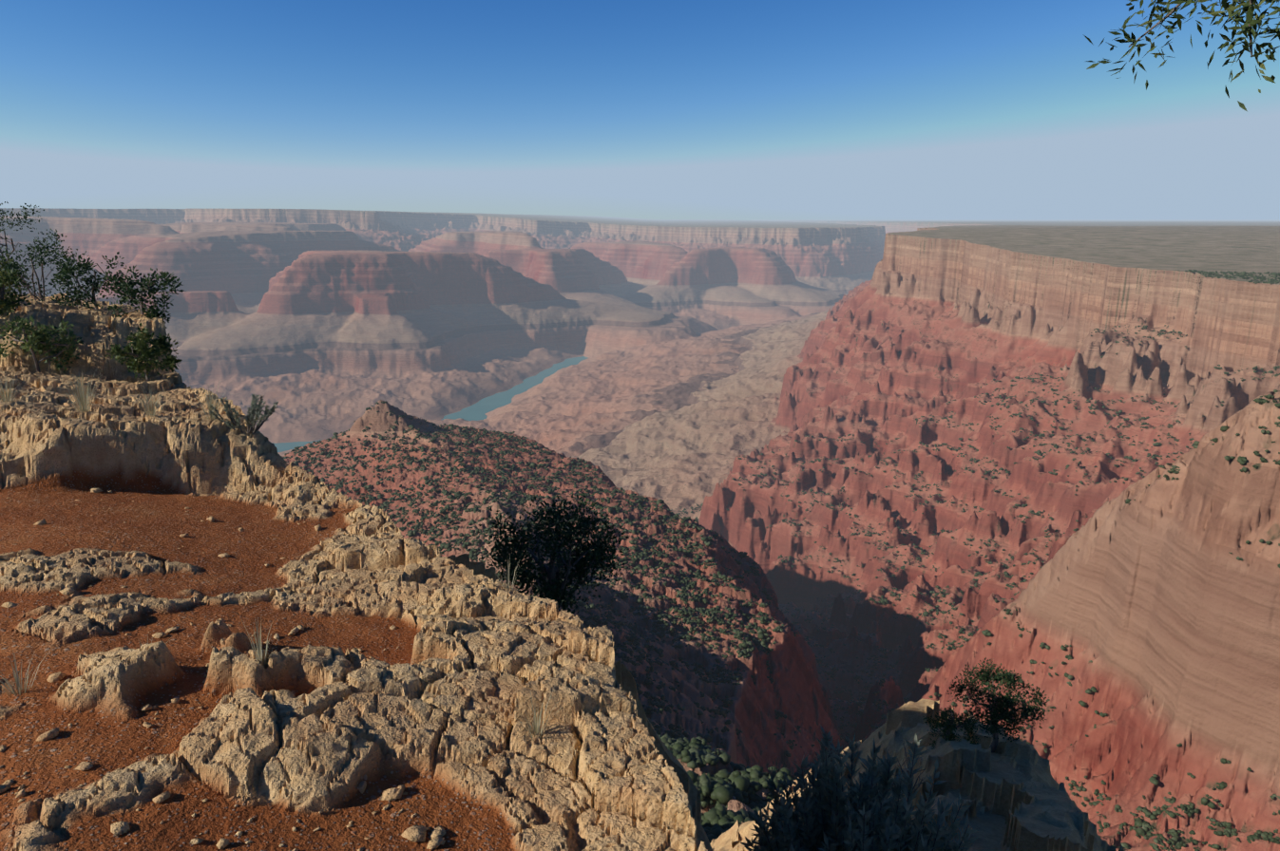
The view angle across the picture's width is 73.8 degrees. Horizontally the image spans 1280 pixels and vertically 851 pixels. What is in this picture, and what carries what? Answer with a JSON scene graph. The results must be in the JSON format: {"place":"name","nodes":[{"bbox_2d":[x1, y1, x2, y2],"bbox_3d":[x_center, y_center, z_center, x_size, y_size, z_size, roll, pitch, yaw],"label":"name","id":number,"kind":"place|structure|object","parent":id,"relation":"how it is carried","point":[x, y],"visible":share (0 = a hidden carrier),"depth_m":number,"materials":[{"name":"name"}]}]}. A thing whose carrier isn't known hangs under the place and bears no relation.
{"place":"outdoors","nodes":[
{"label":"outdoors","id":0,"kind":"place"},
{"bbox_2d":[271,356,588,452],"bbox_3d":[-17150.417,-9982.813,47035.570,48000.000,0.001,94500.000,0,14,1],"label":"river water","id":1,"kind":"structure","parent":0,"point":[479,410],"depth_m":6887.06,"materials":[{"name":"teal liquid"}]},
{"bbox_2d":[0,293,1124,850],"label":"rocky cliff edge","id":2,"kind":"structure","parent":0,"point":[312,719],"depth_m":3.70,"materials":[{"name":"beige stone"}]},
{"bbox_2d":[0,253,16,291],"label":"shrub","id":3,"kind":"object","parent":2,"relation":"on","point":[2,264],"visible":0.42,"depth_m":11.23,"materials":[{"name":"green plant"}]},
{"bbox_2d":[0,371,18,401],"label":"grass tuft","id":4,"kind":"object","parent":2,"relation":"on","point":[7,392],"visible":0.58,"depth_m":7.07,"materials":[{"name":"beige plant"}]},
{"bbox_2d":[0,267,31,316],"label":"shrub","id":5,"kind":"object","parent":2,"relation":"on","point":[7,304],"visible":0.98,"depth_m":9.62,"materials":[{"name":"green plant"}]},
{"bbox_2d":[0,649,51,699],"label":"grass tuft","id":6,"kind":"object","parent":2,"relation":"on","point":[18,685],"visible":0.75,"depth_m":3.22,"materials":[{"name":"beige plant"}]},
{"bbox_2d":[0,201,66,295],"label":"outcrop bush","id":7,"kind":"object","parent":2,"relation":"on","point":[24,221],"visible":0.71,"depth_m":14.90,"materials":[{"name":"green plant"}]},
{"bbox_2d":[0,315,84,374],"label":"shrub","id":8,"kind":"object","parent":2,"relation":"on","point":[36,340],"visible":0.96,"depth_m":9.31,"materials":[{"name":"green plant"}]},
{"bbox_2d":[0,239,86,302],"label":"outcrop bush","id":9,"kind":"object","parent":2,"relation":"on","point":[18,275],"visible":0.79,"depth_m":13.25,"materials":[{"name":"green plant"}]},
{"bbox_2d":[52,368,103,412],"bbox_3d":[-4.658,-0.290,7.109,0.447,0.380,0.397,0,14,1],"label":"grass tuft","id":10,"kind":"object","parent":2,"relation":"on","point":[85,407],"visible":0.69,"depth_m":7.12,"materials":[{"name":"beige plant"}]},
{"bbox_2d":[49,251,132,310],"bbox_3d":[-7.606,-1.835,11.752,1.114,1.090,1.025,0,14,1],"label":"shrub","id":11,"kind":"object","parent":2,"relation":"on","point":[66,272],"visible":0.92,"depth_m":11.62,"materials":[{"name":"green plant"}]},
{"bbox_2d":[97,264,183,328],"bbox_3d":[-6.136,-1.520,10.564,0.982,0.935,0.851,0,14,1],"label":"shrub","id":12,"kind":"object","parent":2,"relation":"on","point":[148,288],"visible":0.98,"depth_m":10.48,"materials":[{"name":"green plant"}]},
{"bbox_2d":[104,323,182,382],"bbox_3d":[-5.450,-0.651,9.385,0.715,0.982,0.677,0,14,1],"label":"shrub","id":13,"kind":"object","parent":2,"relation":"on","point":[148,356],"visible":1,"depth_m":9.30,"materials":[{"name":"green plant"}]},
{"bbox_2d":[122,383,170,418],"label":"grass tuft","id":14,"kind":"object","parent":2,"relation":"on","point":[153,412],"visible":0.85,"depth_m":7.07,"materials":[{"name":"beige plant"}]},
{"bbox_2d":[190,383,233,420],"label":"grass tuft","id":15,"kind":"object","parent":2,"relation":"on","point":[211,400],"visible":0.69,"depth_m":7.16,"materials":[{"name":"beige plant"}]},
{"bbox_2d":[0,476,446,850],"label":"loose stones","id":16,"kind":"object","parent":2,"relation":"on","point":[415,833],"visible":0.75,"depth_m":2.84,"materials":[{"name":"beige stone"}]},
{"bbox_2d":[209,393,279,434],"bbox_3d":[-3.342,-0.104,7.247,0.499,0.347,0.594,0,14,1],"label":"sage bush","id":17,"kind":"object","parent":2,"relation":"on","point":[254,415],"visible":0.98,"depth_m":7.16,"materials":[{"name":"green plant"}]},
{"bbox_2d":[241,620,277,666],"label":"grass tuft","id":18,"kind":"object","parent":2,"relation":"on","point":[259,653],"visible":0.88,"depth_m":3.32,"materials":[{"name":"beige plant"}]},
{"bbox_2d":[352,481,446,554],"bbox_3d":[-2.780,1.500,9.047,1.508,1.725,1.296,0,14,1],"label":"shrub","id":19,"kind":"object","parent":2,"relation":"on","point":[373,504],"visible":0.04,"depth_m":9.17,"materials":[{"name":"green plant"}]},
{"bbox_2d":[496,558,521,591],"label":"grass tuft","id":20,"kind":"object","parent":2,"relation":"on","point":[507,580],"visible":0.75,"depth_m":4.59,"materials":[{"name":"beige plant"}]},
{"bbox_2d":[514,693,555,739],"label":"grass tuft","id":21,"kind":"object","parent":2,"relation":"on","point":[536,728],"visible":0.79,"depth_m":3.16,"materials":[{"name":"beige plant"}]},
{"bbox_2d":[477,493,630,616],"bbox_3d":[-1.498,2.840,14.912,2.635,3.577,2.655,0,14,1],"label":"shrub","id":22,"kind":"object","parent":2,"relation":"on","point":[553,588],"visible":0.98,"depth_m":14.63,"materials":[{"name":"green plant"}]},
{"bbox_2d":[739,725,978,850],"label":"shrub","id":23,"kind":"object","parent":2,"relation":"on","point":[827,808],"visible":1,"depth_m":5.39,"materials":[{"name":"green plant"}]},
{"bbox_2d":[892,741,928,801],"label":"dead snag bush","id":24,"kind":"object","parent":2,"relation":"on","point":[907,772],"visible":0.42,"depth_m":19.77,"materials":[{"name":"grey plant"}]},
{"bbox_2d":[922,705,980,749],"bbox_3d":[7.809,7.825,21.300,1.302,1.601,1.324,0,14,1],"label":"shrub","id":25,"kind":"object","parent":2,"relation":"on","point":[948,726],"visible":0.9,"depth_m":21.21,"materials":[{"name":"green plant"}]},
{"bbox_2d":[946,657,1053,752],"bbox_3d":[9.535,7.739,22.686,2.633,2.885,2.449,0,14,1],"label":"juniper outcrop tree","id":26,"kind":"object","parent":2,"relation":"on","point":[1001,704],"visible":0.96,"depth_m":22.44,"materials":[{"name":"green plant"}]},
{"bbox_2d":[1084,0,1279,111],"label":"tree branch","id":27,"kind":"object","parent":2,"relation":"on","point":[1248,9],"visible":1,"depth_m":3.10,"materials":[{"name":"green plant"}]},
{"bbox_2d":[0,208,1279,850],"bbox_3d":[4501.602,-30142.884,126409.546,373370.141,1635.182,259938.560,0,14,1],"label":"canyon terrain","id":28,"kind":"structure","parent":0,"point":[711,351],"depth_m":2406.47,"materials":[{"name":"red stone"}]},
{"bbox_2d":[280,269,1279,850],"bbox_3d":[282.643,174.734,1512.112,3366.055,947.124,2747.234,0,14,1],"label":"scrub bushes","id":29,"kind":"object","parent":28,"relation":"on","point":[742,783],"visible":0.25,"depth_m":768.34,"materials":[{"name":"green plant"}]},
{"bbox_2d":[0,0,1279,220],"label":"sky","id":30,"kind":"structure","parent":0,"point":[646,109],"materials":[{"name":"blue"}]}
]}

